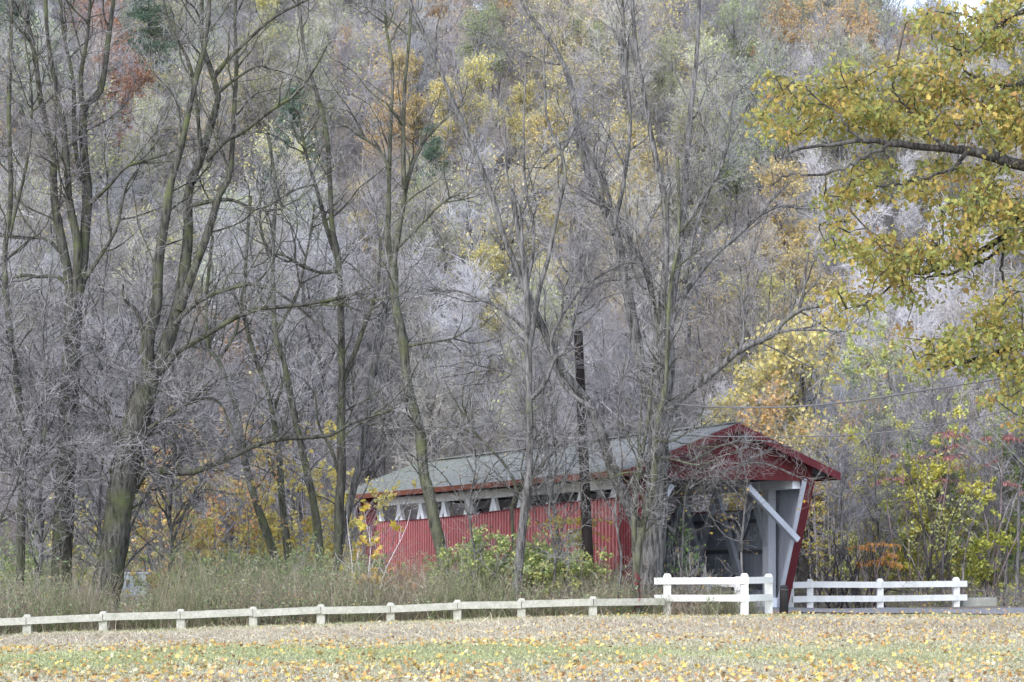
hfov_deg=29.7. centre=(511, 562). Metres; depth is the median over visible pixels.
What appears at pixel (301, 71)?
half bare tree
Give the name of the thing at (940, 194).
half bare tree
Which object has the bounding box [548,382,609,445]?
slender tree
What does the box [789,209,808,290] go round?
pale tree
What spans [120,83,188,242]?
half bare tree
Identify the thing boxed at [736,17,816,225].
hillside tree
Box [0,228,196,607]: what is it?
bare sapling
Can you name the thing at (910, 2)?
sky
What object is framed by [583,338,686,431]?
slender tree
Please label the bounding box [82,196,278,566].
hillside tree
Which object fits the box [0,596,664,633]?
guard fence
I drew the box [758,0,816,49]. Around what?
half bare tree
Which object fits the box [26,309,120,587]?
hillside tree
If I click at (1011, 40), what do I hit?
hillside tree
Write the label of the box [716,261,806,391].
yellow tree
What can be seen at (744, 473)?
vine sapling
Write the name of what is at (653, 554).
bare tree
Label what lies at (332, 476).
slender tree
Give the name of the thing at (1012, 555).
leafy tree
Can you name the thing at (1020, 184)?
half bare tree
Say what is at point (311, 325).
hillside tree
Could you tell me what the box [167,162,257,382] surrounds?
half bare tree
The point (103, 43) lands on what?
hillside tree
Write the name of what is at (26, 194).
hillside tree
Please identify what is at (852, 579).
dark shrub
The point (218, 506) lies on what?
orange shrub
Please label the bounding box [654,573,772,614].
rail fence
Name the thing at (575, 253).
hillside tree
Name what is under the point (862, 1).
half bare tree
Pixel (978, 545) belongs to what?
leafy tree
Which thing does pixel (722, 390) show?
pale tree
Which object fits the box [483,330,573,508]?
slender tree
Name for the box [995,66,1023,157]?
half bare tree
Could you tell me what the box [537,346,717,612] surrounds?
bare sapling
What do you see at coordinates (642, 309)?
slender tree
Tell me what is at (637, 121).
half bare tree
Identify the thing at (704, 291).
half bare tree
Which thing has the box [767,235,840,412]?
yellow tree
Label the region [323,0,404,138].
hillside tree
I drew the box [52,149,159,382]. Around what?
hillside tree
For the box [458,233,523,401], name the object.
yellow tree
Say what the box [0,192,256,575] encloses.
bare sapling
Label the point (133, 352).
hillside tree
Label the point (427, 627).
grass
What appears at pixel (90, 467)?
hillside tree
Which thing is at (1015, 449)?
slender tree
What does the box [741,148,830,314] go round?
yellow tree
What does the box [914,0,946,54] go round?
hillside tree
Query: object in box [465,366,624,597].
bare sapling
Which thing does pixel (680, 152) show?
hillside tree
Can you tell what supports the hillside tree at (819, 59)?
on the ground at (496, 374)
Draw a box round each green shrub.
[0,511,127,607]
[0,513,49,605]
[130,531,239,604]
[167,527,307,599]
[218,539,317,604]
[228,529,372,603]
[297,544,407,605]
[385,555,461,590]
[428,524,544,615]
[496,513,613,615]
[575,545,632,598]
[664,519,705,602]
[697,587,734,612]
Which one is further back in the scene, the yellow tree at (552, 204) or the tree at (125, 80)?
the tree at (125, 80)
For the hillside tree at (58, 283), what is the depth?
122.23 m
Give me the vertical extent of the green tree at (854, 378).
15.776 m
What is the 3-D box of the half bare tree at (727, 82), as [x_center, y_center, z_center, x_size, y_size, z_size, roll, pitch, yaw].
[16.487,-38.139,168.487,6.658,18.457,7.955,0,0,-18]
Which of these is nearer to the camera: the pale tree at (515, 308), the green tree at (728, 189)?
the pale tree at (515, 308)
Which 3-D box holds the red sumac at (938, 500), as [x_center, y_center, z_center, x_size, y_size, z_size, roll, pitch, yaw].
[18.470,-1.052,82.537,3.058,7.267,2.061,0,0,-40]
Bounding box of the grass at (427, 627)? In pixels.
[0,613,1023,681]
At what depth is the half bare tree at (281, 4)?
254.44 m
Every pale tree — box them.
[392,228,474,510]
[432,245,518,456]
[490,272,573,445]
[697,374,742,425]
[728,346,804,494]
[787,344,822,427]
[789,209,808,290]
[793,280,863,604]
[794,135,843,276]
[816,193,848,310]
[825,268,896,540]
[828,214,889,383]
[835,203,883,329]
[848,169,897,309]
[853,254,920,375]
[865,297,944,559]
[885,279,939,375]
[889,149,925,272]
[906,195,962,393]
[923,268,998,481]
[927,208,971,325]
[960,234,999,325]
[974,166,1012,304]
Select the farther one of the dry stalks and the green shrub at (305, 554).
the green shrub at (305, 554)
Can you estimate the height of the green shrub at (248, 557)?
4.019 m
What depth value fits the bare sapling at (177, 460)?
62.83 m
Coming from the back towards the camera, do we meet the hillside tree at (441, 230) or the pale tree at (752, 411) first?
the hillside tree at (441, 230)
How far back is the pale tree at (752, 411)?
98.87 m
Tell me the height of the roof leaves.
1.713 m
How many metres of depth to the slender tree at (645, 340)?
98.17 m
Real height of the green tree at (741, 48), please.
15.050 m
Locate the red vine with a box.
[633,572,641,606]
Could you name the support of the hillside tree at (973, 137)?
on the ground at (496, 374)
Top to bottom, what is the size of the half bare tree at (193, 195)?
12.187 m
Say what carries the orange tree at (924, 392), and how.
on the ground at (496, 374)
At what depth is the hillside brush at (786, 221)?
139.42 m
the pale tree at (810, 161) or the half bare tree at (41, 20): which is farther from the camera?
the half bare tree at (41, 20)
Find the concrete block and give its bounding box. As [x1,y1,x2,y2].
[960,597,996,606]
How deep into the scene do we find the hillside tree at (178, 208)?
145.62 m
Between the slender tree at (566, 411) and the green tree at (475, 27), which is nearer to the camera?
the slender tree at (566, 411)
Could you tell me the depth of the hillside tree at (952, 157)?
150.12 m
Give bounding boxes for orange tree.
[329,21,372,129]
[339,20,386,109]
[353,77,420,204]
[389,0,437,83]
[414,0,467,58]
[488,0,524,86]
[576,0,605,93]
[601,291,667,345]
[736,368,888,606]
[743,0,812,89]
[751,297,832,415]
[781,17,826,84]
[794,0,863,74]
[823,0,883,89]
[862,326,971,476]
[892,10,935,61]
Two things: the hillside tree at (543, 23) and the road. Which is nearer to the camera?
the road
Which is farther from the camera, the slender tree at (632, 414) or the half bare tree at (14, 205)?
the half bare tree at (14, 205)
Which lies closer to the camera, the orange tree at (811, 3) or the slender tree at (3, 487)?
the slender tree at (3, 487)
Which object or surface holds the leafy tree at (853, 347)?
on the ground at (496, 374)
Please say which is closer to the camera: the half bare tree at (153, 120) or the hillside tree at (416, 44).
the half bare tree at (153, 120)
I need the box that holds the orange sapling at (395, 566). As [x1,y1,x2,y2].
[383,558,429,613]
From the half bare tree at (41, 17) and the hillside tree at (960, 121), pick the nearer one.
the hillside tree at (960, 121)
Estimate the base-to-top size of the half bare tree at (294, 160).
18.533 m
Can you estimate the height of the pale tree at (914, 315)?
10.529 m
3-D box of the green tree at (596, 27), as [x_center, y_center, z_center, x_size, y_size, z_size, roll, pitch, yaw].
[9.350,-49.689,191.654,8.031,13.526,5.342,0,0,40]
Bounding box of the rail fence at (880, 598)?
[788,577,966,607]
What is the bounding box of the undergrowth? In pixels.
[0,517,762,634]
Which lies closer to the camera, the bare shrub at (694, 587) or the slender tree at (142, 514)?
the bare shrub at (694, 587)
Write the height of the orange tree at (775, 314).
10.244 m
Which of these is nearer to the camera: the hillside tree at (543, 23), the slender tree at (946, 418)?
the slender tree at (946, 418)
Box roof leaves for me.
[345,427,720,491]
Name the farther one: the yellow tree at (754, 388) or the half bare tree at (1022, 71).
the half bare tree at (1022, 71)
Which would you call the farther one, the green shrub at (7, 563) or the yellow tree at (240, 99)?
the yellow tree at (240, 99)
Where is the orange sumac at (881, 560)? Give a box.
[844,541,902,607]
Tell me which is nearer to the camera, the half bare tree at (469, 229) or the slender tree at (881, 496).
the slender tree at (881, 496)
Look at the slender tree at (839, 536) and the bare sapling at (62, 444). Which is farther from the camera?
the slender tree at (839, 536)
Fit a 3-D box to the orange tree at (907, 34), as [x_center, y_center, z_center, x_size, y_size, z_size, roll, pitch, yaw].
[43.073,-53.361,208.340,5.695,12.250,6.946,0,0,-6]
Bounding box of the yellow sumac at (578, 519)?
[536,514,611,585]
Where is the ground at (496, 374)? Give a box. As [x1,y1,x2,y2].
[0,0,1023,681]
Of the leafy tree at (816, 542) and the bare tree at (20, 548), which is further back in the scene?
the leafy tree at (816, 542)
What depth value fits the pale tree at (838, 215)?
127.75 m
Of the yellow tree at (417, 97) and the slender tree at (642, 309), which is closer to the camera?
the slender tree at (642, 309)
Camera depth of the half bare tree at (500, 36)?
203.91 m
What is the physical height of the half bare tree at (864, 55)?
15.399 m
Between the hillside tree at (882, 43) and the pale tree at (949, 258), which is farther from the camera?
the hillside tree at (882, 43)
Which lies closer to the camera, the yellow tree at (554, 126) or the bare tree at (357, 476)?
the bare tree at (357, 476)
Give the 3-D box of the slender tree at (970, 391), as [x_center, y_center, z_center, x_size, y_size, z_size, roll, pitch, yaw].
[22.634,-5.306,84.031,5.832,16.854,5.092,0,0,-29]
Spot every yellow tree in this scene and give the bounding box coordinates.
[228,64,274,160]
[248,0,292,90]
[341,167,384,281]
[380,40,433,186]
[421,69,479,171]
[422,167,476,285]
[455,44,508,188]
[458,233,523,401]
[497,93,573,256]
[499,72,541,171]
[516,245,592,371]
[525,48,594,154]
[535,141,597,287]
[583,103,664,255]
[606,131,688,319]
[653,0,687,74]
[677,14,715,82]
[698,380,750,510]
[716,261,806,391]
[716,343,828,538]
[731,287,877,607]
[734,89,795,210]
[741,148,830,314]
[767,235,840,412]
[794,258,852,417]
[834,339,909,481]
[880,39,928,166]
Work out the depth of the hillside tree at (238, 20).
229.04 m
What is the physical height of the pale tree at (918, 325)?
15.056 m
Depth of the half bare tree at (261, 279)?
138.76 m
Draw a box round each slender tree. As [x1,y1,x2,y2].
[0,332,93,579]
[0,352,35,528]
[31,362,108,541]
[40,304,171,506]
[128,443,159,598]
[171,348,262,534]
[194,355,271,550]
[194,430,253,550]
[195,423,263,549]
[298,404,374,536]
[300,415,373,544]
[472,289,572,505]
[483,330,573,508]
[534,358,585,446]
[537,289,655,447]
[542,381,607,447]
[547,290,637,437]
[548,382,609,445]
[560,290,646,439]
[566,315,657,442]
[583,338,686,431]
[585,331,655,431]
[587,274,705,497]
[605,374,671,509]
[607,310,685,401]
[648,360,710,512]
[650,353,692,428]
[668,497,688,512]
[671,354,723,511]
[692,418,727,511]
[797,375,896,595]
[812,394,887,591]
[831,368,928,594]
[869,321,1003,587]
[897,362,980,542]
[941,413,1022,594]
[942,267,1023,605]
[960,287,1023,474]
[972,321,1023,524]
[994,428,1023,489]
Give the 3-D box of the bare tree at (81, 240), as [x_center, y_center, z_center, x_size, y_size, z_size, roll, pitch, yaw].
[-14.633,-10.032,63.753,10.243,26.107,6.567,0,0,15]
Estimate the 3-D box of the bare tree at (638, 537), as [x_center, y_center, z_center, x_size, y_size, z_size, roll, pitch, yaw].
[4.610,-5.455,60.856,6.196,14.696,4.245,0,0,-25]
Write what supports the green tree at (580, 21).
on the ground at (496, 374)
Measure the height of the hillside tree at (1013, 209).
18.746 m
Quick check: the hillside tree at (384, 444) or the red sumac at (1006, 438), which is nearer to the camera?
the red sumac at (1006, 438)
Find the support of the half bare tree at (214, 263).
on the ground at (496, 374)
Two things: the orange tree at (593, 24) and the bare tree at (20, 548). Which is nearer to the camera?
the bare tree at (20, 548)
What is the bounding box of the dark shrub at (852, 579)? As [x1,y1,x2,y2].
[798,521,912,607]
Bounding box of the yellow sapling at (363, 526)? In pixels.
[335,499,410,618]
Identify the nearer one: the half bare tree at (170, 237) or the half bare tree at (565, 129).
the half bare tree at (170, 237)
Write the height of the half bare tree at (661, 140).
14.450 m
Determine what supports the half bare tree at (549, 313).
on the ground at (496, 374)
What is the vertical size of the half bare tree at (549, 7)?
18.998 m
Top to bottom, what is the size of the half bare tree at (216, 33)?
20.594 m
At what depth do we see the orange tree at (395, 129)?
175.57 m
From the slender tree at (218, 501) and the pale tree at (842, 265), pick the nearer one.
the slender tree at (218, 501)
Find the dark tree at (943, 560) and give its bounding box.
[888,465,991,606]
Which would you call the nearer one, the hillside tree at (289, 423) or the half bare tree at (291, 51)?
the hillside tree at (289, 423)
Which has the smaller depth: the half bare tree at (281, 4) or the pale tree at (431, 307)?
the pale tree at (431, 307)
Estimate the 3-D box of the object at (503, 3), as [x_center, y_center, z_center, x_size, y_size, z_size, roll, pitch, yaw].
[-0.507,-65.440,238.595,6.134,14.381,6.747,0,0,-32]
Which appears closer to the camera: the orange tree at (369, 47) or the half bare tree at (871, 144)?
the half bare tree at (871, 144)
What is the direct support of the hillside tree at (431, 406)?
on the ground at (496, 374)
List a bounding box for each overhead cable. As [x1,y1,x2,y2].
[585,376,1015,407]
[592,406,1022,437]
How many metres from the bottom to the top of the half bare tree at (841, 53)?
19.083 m
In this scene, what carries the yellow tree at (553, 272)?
on the ground at (496, 374)
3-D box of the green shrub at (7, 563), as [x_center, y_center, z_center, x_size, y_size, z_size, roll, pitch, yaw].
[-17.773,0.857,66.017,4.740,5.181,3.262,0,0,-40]
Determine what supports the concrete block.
on the ground at (496, 374)
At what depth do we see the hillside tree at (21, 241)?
112.41 m
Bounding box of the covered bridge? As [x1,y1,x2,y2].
[345,421,840,606]
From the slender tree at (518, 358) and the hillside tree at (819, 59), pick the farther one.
the hillside tree at (819, 59)
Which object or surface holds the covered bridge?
on the ground at (496, 374)
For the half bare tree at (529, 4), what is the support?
on the ground at (496, 374)
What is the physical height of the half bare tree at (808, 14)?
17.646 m
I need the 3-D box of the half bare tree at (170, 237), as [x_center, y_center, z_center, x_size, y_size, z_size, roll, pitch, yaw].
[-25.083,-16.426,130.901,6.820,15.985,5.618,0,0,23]
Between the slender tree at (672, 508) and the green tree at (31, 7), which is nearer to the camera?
the slender tree at (672, 508)
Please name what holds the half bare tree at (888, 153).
on the ground at (496, 374)
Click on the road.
(920, 610)
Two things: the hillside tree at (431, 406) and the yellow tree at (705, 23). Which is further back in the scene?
the yellow tree at (705, 23)
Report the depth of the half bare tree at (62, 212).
132.91 m
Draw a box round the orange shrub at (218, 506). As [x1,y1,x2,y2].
[131,371,289,578]
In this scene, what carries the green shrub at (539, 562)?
on the ground at (496, 374)
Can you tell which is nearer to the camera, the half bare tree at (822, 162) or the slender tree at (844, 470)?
the slender tree at (844, 470)
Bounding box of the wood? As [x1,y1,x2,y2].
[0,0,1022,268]
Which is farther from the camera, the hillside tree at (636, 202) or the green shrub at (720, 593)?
the hillside tree at (636, 202)
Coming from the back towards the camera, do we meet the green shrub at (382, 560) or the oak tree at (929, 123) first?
the green shrub at (382, 560)
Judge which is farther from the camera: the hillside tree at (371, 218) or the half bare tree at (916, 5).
the half bare tree at (916, 5)
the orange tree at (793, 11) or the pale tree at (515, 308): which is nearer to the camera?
the pale tree at (515, 308)
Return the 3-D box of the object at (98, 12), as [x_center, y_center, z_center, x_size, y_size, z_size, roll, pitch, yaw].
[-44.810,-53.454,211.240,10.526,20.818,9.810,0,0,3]
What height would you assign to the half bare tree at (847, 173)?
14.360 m
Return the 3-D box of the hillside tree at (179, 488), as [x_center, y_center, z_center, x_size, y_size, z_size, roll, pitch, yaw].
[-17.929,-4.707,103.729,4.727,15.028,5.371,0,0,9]
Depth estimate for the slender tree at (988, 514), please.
79.91 m
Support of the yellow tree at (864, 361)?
on the ground at (496, 374)
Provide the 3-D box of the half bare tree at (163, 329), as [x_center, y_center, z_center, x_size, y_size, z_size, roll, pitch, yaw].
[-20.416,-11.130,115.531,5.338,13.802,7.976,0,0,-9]
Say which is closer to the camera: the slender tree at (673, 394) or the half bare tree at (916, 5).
the slender tree at (673, 394)
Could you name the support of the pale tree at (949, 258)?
on the ground at (496, 374)
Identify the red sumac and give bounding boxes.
[875,427,969,606]
[906,454,979,605]
[931,433,1023,596]
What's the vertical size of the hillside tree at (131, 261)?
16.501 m
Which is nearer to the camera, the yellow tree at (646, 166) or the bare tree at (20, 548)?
the bare tree at (20, 548)
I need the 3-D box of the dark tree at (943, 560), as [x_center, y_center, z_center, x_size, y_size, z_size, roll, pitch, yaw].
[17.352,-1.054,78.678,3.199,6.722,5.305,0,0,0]
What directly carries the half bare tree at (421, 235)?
on the ground at (496, 374)
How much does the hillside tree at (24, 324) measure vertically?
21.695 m
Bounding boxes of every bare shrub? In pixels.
[272,437,426,583]
[664,547,718,610]
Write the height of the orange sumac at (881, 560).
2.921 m
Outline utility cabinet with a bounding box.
[122,572,151,605]
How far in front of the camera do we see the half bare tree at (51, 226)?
160.87 m
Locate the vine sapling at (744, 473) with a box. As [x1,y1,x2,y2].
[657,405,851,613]
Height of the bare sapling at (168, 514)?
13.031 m
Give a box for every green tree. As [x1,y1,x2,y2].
[0,0,39,77]
[406,155,474,311]
[455,0,507,97]
[486,0,516,23]
[518,0,588,95]
[572,0,645,122]
[688,0,725,45]
[694,85,776,264]
[712,0,763,112]
[803,297,942,579]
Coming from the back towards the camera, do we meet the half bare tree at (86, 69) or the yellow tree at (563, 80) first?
the half bare tree at (86, 69)
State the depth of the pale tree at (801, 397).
100.40 m
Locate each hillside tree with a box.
[0,25,24,134]
[0,99,50,192]
[0,155,72,471]
[0,163,49,273]
[0,181,62,438]
[0,203,148,560]
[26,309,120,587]
[33,240,91,443]
[48,271,123,509]
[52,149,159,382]
[53,32,112,191]
[66,205,123,324]
[70,8,129,123]
[76,305,182,511]
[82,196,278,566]
[82,294,175,476]
[92,206,173,367]
[112,395,167,571]
[135,179,217,377]
[138,0,198,56]
[144,351,212,553]
[193,160,361,495]
[194,154,385,571]
[219,0,256,117]
[232,169,453,570]
[246,279,371,557]
[272,214,365,488]
[311,273,438,513]
[322,143,428,406]
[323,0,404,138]
[345,130,437,366]
[358,282,484,513]
[397,0,445,143]
[402,160,477,372]
[416,0,473,118]
[502,0,589,93]
[508,0,565,97]
[525,176,621,434]
[546,120,704,408]
[561,0,670,117]
[653,0,697,93]
[658,85,718,280]
[675,184,800,506]
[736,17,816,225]
[776,40,847,224]
[777,21,832,99]
[835,32,909,204]
[865,82,903,232]
[876,31,891,75]
[879,0,907,65]
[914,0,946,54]
[925,82,996,249]
[925,277,1017,579]
[935,59,996,268]
[953,54,1023,271]
[968,61,1014,234]
[980,0,1023,76]
[982,2,1022,74]
[993,7,1023,78]
[995,154,1023,299]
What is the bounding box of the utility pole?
[574,331,593,595]
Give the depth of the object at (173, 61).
215.53 m
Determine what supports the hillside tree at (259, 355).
on the ground at (496, 374)
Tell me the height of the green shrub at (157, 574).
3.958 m
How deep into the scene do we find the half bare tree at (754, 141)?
140.60 m
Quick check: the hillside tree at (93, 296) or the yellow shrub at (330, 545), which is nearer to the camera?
the yellow shrub at (330, 545)
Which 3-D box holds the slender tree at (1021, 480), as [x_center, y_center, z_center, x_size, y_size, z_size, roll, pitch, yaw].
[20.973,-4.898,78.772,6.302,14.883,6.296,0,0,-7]
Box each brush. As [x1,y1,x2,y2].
[0,1,1023,599]
[1,523,1023,611]
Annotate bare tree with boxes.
[0,0,115,632]
[0,0,225,612]
[0,34,36,170]
[0,142,109,354]
[0,151,90,425]
[0,168,35,256]
[12,1,77,152]
[15,76,91,249]
[22,0,55,39]
[32,39,140,142]
[41,17,94,69]
[46,0,442,629]
[47,60,138,265]
[94,88,164,204]
[98,190,148,301]
[105,204,193,366]
[107,0,138,70]
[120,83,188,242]
[128,186,312,572]
[130,0,190,77]
[132,256,203,486]
[133,55,182,201]
[143,63,231,198]
[157,165,217,272]
[158,0,186,73]
[161,39,244,198]
[164,34,240,211]
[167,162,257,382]
[171,165,213,243]
[176,0,231,70]
[185,41,273,192]
[188,288,275,406]
[191,170,266,393]
[202,16,291,209]
[212,163,335,579]
[213,0,254,48]
[218,107,353,579]
[228,0,439,590]
[229,221,282,384]
[235,115,339,314]
[237,259,347,459]
[240,0,254,33]
[250,0,290,25]
[258,162,357,340]
[270,13,342,156]
[270,93,324,179]
[275,7,358,160]
[276,250,430,548]
[300,0,521,593]
[315,0,353,57]
[337,0,361,21]
[346,198,455,439]
[357,2,647,616]
[373,145,456,382]
[407,0,901,613]
[421,121,585,385]
[447,172,518,298]
[461,0,522,119]
[481,175,547,345]
[485,251,588,448]
[512,0,544,100]
[513,89,581,179]
[530,0,594,151]
[542,200,620,322]
[565,157,764,613]
[580,0,616,20]
[585,0,638,106]
[592,104,668,264]
[630,79,683,179]
[642,24,703,138]
[642,82,745,358]
[661,19,743,193]
[677,207,786,404]
[716,34,830,267]
[743,0,797,51]
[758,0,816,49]
[792,0,830,42]
[793,72,864,221]
[799,12,879,267]
[806,0,869,25]
[822,52,897,240]
[833,96,873,210]
[839,28,887,122]
[844,0,881,49]
[850,54,936,248]
[858,0,902,76]
[896,105,981,269]
[901,35,967,243]
[909,0,956,29]
[944,23,981,102]
[950,47,1004,115]
[959,102,1020,195]
[983,144,1023,319]
[992,126,1023,270]
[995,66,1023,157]
[997,47,1023,157]
[1010,54,1023,97]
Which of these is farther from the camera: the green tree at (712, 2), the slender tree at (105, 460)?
the green tree at (712, 2)
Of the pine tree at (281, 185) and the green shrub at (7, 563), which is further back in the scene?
the pine tree at (281, 185)
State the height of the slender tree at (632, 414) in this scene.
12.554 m
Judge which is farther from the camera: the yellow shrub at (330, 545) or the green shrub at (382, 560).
the yellow shrub at (330, 545)
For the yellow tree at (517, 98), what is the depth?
178.39 m
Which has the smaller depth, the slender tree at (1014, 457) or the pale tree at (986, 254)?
the slender tree at (1014, 457)
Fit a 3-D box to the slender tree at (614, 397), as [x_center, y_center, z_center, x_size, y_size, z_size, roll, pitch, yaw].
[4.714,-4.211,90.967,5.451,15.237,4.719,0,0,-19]
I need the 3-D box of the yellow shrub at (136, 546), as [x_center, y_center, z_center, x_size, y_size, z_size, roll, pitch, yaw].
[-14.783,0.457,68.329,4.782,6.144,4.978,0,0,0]
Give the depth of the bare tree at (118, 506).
61.75 m
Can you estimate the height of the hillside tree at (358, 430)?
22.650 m
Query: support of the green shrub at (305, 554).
on the ground at (496, 374)
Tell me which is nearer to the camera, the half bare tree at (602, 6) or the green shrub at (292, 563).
the green shrub at (292, 563)
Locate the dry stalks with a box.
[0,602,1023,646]
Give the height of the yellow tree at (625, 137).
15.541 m
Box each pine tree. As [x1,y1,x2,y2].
[0,0,43,94]
[115,0,184,91]
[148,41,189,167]
[242,82,343,236]
[257,158,305,280]
[384,122,463,268]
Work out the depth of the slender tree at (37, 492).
97.03 m
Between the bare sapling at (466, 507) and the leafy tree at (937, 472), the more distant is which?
the leafy tree at (937, 472)
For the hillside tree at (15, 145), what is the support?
on the ground at (496, 374)
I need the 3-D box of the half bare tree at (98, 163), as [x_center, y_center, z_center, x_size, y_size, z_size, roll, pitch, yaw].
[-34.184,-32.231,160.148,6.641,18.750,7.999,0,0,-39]
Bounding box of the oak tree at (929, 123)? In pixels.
[728,0,1023,438]
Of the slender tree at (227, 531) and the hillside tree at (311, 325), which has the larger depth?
the hillside tree at (311, 325)
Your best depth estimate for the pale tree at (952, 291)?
108.43 m
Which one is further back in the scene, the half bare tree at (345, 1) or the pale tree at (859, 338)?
the half bare tree at (345, 1)
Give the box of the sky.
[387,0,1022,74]
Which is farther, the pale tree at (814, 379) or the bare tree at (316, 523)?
the pale tree at (814, 379)
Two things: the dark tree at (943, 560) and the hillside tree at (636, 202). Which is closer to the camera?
the dark tree at (943, 560)
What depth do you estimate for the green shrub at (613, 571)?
63.34 m
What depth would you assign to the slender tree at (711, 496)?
90.95 m
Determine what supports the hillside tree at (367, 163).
on the ground at (496, 374)
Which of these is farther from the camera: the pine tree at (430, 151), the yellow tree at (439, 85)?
the yellow tree at (439, 85)
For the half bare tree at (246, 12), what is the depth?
267.61 m
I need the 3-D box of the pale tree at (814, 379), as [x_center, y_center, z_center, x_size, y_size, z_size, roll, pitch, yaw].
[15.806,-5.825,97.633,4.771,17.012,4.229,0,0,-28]
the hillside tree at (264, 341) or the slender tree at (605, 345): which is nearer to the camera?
the slender tree at (605, 345)
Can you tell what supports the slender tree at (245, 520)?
on the ground at (496, 374)
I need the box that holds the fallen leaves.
[0,606,1023,681]
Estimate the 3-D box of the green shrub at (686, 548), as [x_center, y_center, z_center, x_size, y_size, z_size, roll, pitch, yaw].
[5.343,0.156,63.336,1.671,3.230,1.892,0,0,-26]
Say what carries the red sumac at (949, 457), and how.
on the ground at (496, 374)
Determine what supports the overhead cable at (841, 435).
attached to the utility pole
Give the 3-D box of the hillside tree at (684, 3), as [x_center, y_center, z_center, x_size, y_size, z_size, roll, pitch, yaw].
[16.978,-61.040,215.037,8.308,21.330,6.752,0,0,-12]
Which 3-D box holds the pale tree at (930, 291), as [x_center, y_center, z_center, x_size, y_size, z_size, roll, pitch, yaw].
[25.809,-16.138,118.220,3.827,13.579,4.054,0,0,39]
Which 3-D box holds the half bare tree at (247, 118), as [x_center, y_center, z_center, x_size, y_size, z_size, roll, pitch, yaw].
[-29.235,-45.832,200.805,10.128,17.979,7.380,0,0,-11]
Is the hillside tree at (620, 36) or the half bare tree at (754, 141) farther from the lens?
the hillside tree at (620, 36)
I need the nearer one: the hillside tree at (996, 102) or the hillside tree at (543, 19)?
the hillside tree at (996, 102)
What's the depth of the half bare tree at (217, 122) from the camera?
168.62 m
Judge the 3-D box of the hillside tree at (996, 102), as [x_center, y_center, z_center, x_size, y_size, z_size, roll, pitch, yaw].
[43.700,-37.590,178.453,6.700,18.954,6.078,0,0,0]
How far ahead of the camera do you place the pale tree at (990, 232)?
130.13 m
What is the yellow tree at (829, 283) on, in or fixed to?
on the ground at (496, 374)
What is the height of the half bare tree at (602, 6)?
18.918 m
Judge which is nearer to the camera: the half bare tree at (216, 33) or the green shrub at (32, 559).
the green shrub at (32, 559)
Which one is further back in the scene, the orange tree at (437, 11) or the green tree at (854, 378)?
the orange tree at (437, 11)
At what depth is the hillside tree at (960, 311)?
99.37 m
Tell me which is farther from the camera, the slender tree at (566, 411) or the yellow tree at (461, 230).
the yellow tree at (461, 230)
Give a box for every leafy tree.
[761,344,914,607]
[806,327,1009,602]
[814,450,968,607]
[819,331,1023,596]
[845,405,998,606]
[877,474,1023,604]
[896,347,1023,606]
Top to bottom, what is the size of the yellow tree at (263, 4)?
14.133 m
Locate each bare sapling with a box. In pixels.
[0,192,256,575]
[0,203,160,522]
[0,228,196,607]
[1,284,274,577]
[37,272,322,605]
[380,322,548,599]
[398,341,576,557]
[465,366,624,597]
[499,341,593,571]
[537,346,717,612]
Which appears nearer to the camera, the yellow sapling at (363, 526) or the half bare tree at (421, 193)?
the yellow sapling at (363, 526)
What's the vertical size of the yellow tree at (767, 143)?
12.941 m
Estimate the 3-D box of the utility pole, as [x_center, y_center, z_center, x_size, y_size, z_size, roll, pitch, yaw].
[2.413,-2.828,63.600,0.754,9.621,0.370,0,0,0]
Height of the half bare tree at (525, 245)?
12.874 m
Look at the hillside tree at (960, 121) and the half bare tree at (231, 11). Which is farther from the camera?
the half bare tree at (231, 11)
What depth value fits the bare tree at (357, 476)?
66.90 m
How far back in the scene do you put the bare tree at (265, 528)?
69.93 m
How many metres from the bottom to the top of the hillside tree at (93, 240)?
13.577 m
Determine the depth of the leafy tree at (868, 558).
85.02 m
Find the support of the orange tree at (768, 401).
on the ground at (496, 374)
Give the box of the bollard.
[779,585,788,613]
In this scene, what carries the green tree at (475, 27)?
on the ground at (496, 374)
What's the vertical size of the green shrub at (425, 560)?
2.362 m
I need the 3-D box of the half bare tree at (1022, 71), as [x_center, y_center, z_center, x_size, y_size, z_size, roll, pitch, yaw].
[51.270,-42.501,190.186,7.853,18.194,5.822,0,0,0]
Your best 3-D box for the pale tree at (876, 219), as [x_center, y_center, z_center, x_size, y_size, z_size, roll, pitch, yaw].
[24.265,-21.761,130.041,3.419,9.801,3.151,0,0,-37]
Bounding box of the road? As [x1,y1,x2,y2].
[753,607,1023,613]
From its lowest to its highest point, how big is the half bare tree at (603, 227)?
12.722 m
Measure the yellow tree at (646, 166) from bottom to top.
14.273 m
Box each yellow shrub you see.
[44,493,157,609]
[89,467,281,610]
[192,419,416,578]
[264,468,396,579]
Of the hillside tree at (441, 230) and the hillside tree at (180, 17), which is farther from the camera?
the hillside tree at (180, 17)
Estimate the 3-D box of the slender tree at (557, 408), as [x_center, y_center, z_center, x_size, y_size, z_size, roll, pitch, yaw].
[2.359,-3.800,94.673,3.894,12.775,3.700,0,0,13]
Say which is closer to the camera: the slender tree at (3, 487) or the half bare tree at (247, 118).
the slender tree at (3, 487)
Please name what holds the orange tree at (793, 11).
on the ground at (496, 374)

